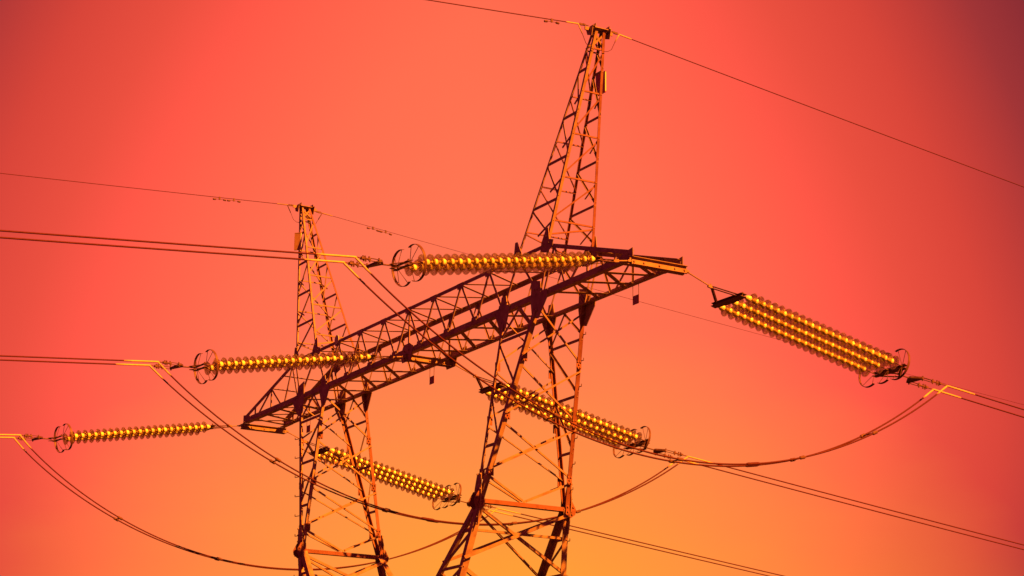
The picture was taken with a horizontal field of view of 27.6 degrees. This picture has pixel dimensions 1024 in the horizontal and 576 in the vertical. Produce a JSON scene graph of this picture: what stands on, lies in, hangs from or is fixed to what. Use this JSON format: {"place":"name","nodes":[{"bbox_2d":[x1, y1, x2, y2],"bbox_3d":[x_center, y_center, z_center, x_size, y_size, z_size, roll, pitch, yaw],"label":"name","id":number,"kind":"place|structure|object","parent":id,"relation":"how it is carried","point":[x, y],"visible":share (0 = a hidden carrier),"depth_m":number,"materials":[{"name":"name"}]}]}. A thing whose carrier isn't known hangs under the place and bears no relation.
{"place":"outdoors","nodes":[
{"label":"outdoors","id":0,"kind":"place"},
{"bbox_2d":[0,0,1023,575],"label":"sky","id":1,"kind":"structure","parent":0,"point":[436,123],"materials":[{"name":"orange"}]},
{"bbox_3d":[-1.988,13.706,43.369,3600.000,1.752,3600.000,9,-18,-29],"label":"ground","id":2,"kind":"structure","parent":0,"visible":0},
{"bbox_2d":[240,23,687,575],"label":"lattice tower","id":3,"kind":"structure","parent":2,"relation":"on","point":[536,301],"depth_m":43.12,"materials":[{"name":"metal"}]},
{"bbox_2d":[15,423,241,452],"bbox_3d":[-9.410,3.645,52.063,6.060,1.270,1.141,9,-18,-29],"label":"insulator assembly","id":4,"kind":"object","parent":3,"relation":"attached to","point":[140,432],"visible":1,"depth_m":51.82,"materials":[{"name":"metal"}]},
{"bbox_2d":[0,434,20,435],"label":"conductor wire","id":5,"kind":"object","parent":4,"relation":"attached to","point":[10,434],"visible":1,"depth_m":50.08,"materials":[{"name":"metal"}]},
{"bbox_2d":[0,173,298,222],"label":"earth wire","id":6,"kind":"object","parent":3,"relation":"attached to","point":[234,199],"visible":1,"depth_m":52.17,"materials":[{"name":"metal"}]},
{"bbox_2d":[151,349,404,383],"bbox_3d":[-4.817,1.616,44.546,6.060,1.270,1.141,9,-18,-29],"label":"insulator assembly","id":7,"kind":"object","parent":3,"relation":"attached to","point":[276,363],"visible":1,"depth_m":44.31,"materials":[{"name":"metal"}]},
{"bbox_2d":[0,359,150,365],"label":"conductor wire","id":8,"kind":"object","parent":7,"relation":"attached to","point":[77,362],"visible":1,"depth_m":42.14,"materials":[{"name":"metal"}]},
{"bbox_2d":[149,366,673,525],"bbox_3d":[-1.751,3.891,46.231,13.672,2.624,0.093,10,-18,-31],"label":"jumper cable","id":9,"kind":"object","parent":8,"relation":"attached to","point":[158,374],"visible":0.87,"depth_m":44.66,"materials":[{"name":"metal"}]},
{"bbox_2d":[0,355,158,362],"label":"conductor wire","id":10,"kind":"object","parent":7,"relation":"attached to","point":[80,358],"visible":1,"depth_m":41.75,"materials":[{"name":"metal"}]},
{"bbox_2d":[158,362,687,524],"bbox_3d":[-1.617,3.835,46.035,13.654,2.618,0.313,10,-18,-31],"label":"jumper cable","id":11,"kind":"object","parent":10,"relation":"attached to","point":[423,518],"visible":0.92,"depth_m":45.09,"materials":[{"name":"metal"}]},
{"bbox_2d":[270,457,280,463],"bbox_3d":[-4.989,3.645,44.004,0.146,0.101,0.325,10,-18,-32],"label":"cable spacer","id":12,"kind":"object","parent":11,"relation":"attached to","point":[276,459],"visible":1,"depth_m":44.00,"materials":[{"name":"metal"}]},
{"bbox_2d":[294,232,301,249],"bbox_3d":[-5.469,-1.193,53.332,0.190,0.460,0.040,-5,-16,18],"label":"number plate","id":13,"kind":"object","parent":3,"relation":"attached to","point":[298,241],"visible":1,"depth_m":53.32,"materials":[{"name":"orange metal"}]},
{"bbox_2d":[286,430,495,509],"bbox_3d":[-3.252,4.960,55.975,6.438,1.592,1.470,9,-18,-29],"label":"insulator assembly","id":14,"kind":"object","parent":3,"relation":"attached to","point":[324,451],"visible":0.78,"depth_m":55.98,"materials":[{"name":"metal"}]},
{"bbox_2d":[14,438,489,570],"bbox_3d":[-6.316,5.913,53.706,13.674,2.630,0.165,10,-18,-31],"label":"jumper cable","id":15,"kind":"object","parent":14,"relation":"hanging from","point":[174,545],"visible":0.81,"depth_m":51.87,"materials":[{"name":"metal"}]},
{"bbox_2d":[20,435,496,569],"bbox_3d":[-6.176,5.857,53.500,13.656,2.630,0.190,10,-18,-31],"label":"jumper cable","id":16,"kind":"object","parent":14,"relation":"hanging from","point":[216,557],"visible":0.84,"depth_m":52.39,"materials":[{"name":"metal"}]},
{"bbox_2d":[490,510,768,575],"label":"conductor wire","id":17,"kind":"object","parent":14,"relation":"attached to","point":[635,544],"visible":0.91,"depth_m":59.98,"materials":[{"name":"metal"}]},
{"bbox_2d":[497,508,783,575],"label":"conductor wire","id":18,"kind":"object","parent":14,"relation":"attached to","point":[645,543],"visible":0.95,"depth_m":59.66,"materials":[{"name":"metal"}]},
{"bbox_2d":[429,376,433,384],"bbox_3d":[-1.828,1.996,47.650,0.011,0.400,0.220,9,-18,-29],"label":"phase plate","id":19,"kind":"object","parent":3,"relation":"hanging from","point":[431,380],"visible":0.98,"depth_m":47.62,"materials":[{"name":"metal"}]},
{"bbox_2d":[345,244,631,286],"bbox_3d":[-0.215,-0.418,37.012,6.060,1.270,1.141,9,-18,-29],"label":"insulator assembly","id":20,"kind":"object","parent":3,"relation":"attached to","point":[461,264],"visible":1,"depth_m":36.83,"materials":[{"name":"paint"}]},
{"bbox_2d":[0,237,344,262],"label":"conductor wire","id":21,"kind":"object","parent":20,"relation":"attached to","point":[319,260],"visible":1,"depth_m":33.66,"materials":[{"name":"metal"}]},
{"bbox_2d":[343,263,932,466],"bbox_3d":[2.899,1.891,38.610,13.672,2.736,0.240,10,-18,-31],"label":"jumper cable","id":22,"kind":"object","parent":21,"relation":"attached to","point":[411,326],"visible":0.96,"depth_m":37.25,"materials":[{"name":"metal"}]},
{"bbox_2d":[790,455,805,461],"bbox_3d":[5.430,3.245,39.691,0.155,0.092,0.354,9,-18,-29],"label":"cable spacer","id":23,"kind":"object","parent":22,"relation":"attached to","point":[803,457],"visible":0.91,"depth_m":39.57,"materials":[{"name":"metal"}]},
{"bbox_2d":[860,430,877,437],"bbox_3d":[6.989,2.866,40.892,0.153,0.104,0.429,9,-18,-29],"label":"cable spacer","id":24,"kind":"object","parent":22,"relation":"attached to","point":[864,435],"visible":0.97,"depth_m":40.88,"materials":[{"name":"metal"}]},
{"bbox_2d":[0,230,356,257],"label":"conductor wire","id":25,"kind":"object","parent":20,"relation":"attached to","point":[336,255],"visible":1,"depth_m":33.30,"materials":[{"name":"metal"}]},
{"bbox_2d":[355,257,946,465],"bbox_3d":[3.079,1.820,38.346,13.654,2.736,0.096,10,-18,-31],"label":"jumper cable","id":26,"kind":"object","parent":25,"relation":"attached to","point":[467,358],"visible":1,"depth_m":37.32,"materials":[{"name":"metal"}]},
{"bbox_2d":[543,413,560,421],"bbox_3d":[0.701,2.281,36.797,0.147,0.095,0.401,10,-18,-32],"label":"cable spacer","id":27,"kind":"object","parent":26,"relation":"attached to","point":[556,415],"visible":1,"depth_m":36.77,"materials":[{"name":"metal"}]},
{"bbox_2d":[669,457,683,462],"bbox_3d":[2.993,3.146,38.084,0.141,0.071,0.310,10,-18,-31],"label":"cable spacer","id":28,"kind":"object","parent":26,"relation":"attached to","point":[674,461],"visible":1,"depth_m":38.08,"materials":[{"name":"metal"}]},
{"bbox_2d":[428,0,593,49],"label":"earth wire","id":29,"kind":"object","parent":3,"relation":"attached to","point":[579,24],"visible":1,"depth_m":41.51,"materials":[{"name":"metal"}]},
{"bbox_2d":[456,364,686,458],"bbox_3d":[1.341,2.931,48.458,6.438,1.592,1.470,9,-18,-29],"label":"insulator assembly","id":30,"kind":"object","parent":3,"relation":"attached to","point":[487,390],"visible":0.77,"depth_m":48.47,"materials":[{"name":"metal"}]},
{"bbox_2d":[684,461,1023,549],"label":"conductor wire","id":31,"kind":"object","parent":30,"relation":"attached to","point":[856,506],"visible":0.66,"depth_m":52.69,"materials":[{"name":"metal"}]},
{"bbox_2d":[687,456,1023,544],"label":"conductor wire","id":32,"kind":"object","parent":30,"relation":"attached to","point":[858,501],"visible":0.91,"depth_m":52.21,"materials":[{"name":"metal"}]},
{"bbox_2d":[596,71,605,95],"bbox_3d":[1.818,-4.174,42.679,0.024,0.460,0.360,9,-18,-29],"label":"number plate","id":33,"kind":"object","parent":3,"relation":"attached to","point":[598,83],"visible":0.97,"depth_m":42.67,"materials":[{"name":"metal"}]},
{"bbox_2d":[633,284,638,304],"bbox_3d":[2.414,0.122,40.706,0.011,0.400,0.220,9,-18,-29],"label":"phase plate","id":34,"kind":"object","parent":3,"relation":"hanging from","point":[635,299],"visible":1,"depth_m":40.66,"materials":[{"name":"metal"}]},
{"bbox_2d":[314,211,1022,404],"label":"earth wire","id":35,"kind":"object","parent":3,"relation":"attached to","point":[372,228],"visible":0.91,"depth_m":56.55,"materials":[{"name":"metal"}]},
{"bbox_2d":[603,31,1023,186],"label":"earth wire","id":36,"kind":"object","parent":3,"relation":"attached to","point":[614,32],"visible":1,"depth_m":44.76,"materials":[{"name":"metal"}]},
{"bbox_2d":[687,270,946,388],"bbox_3d":[5.944,0.897,40.924,6.438,1.592,1.470,9,-18,-29],"label":"insulator assembly","id":37,"kind":"object","parent":3,"relation":"attached to","point":[733,300],"visible":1,"depth_m":40.81,"materials":[{"name":"paint"}]},
{"bbox_2d":[932,388,1023,417],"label":"conductor wire","id":38,"kind":"object","parent":37,"relation":"attached to","point":[976,402],"visible":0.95,"depth_m":43.03,"materials":[{"name":"metal"}]},
{"bbox_2d":[947,385,1023,409],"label":"conductor wire","id":39,"kind":"object","parent":37,"relation":"attached to","point":[983,397],"visible":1,"depth_m":42.62,"materials":[{"name":"metal"}]}
]}

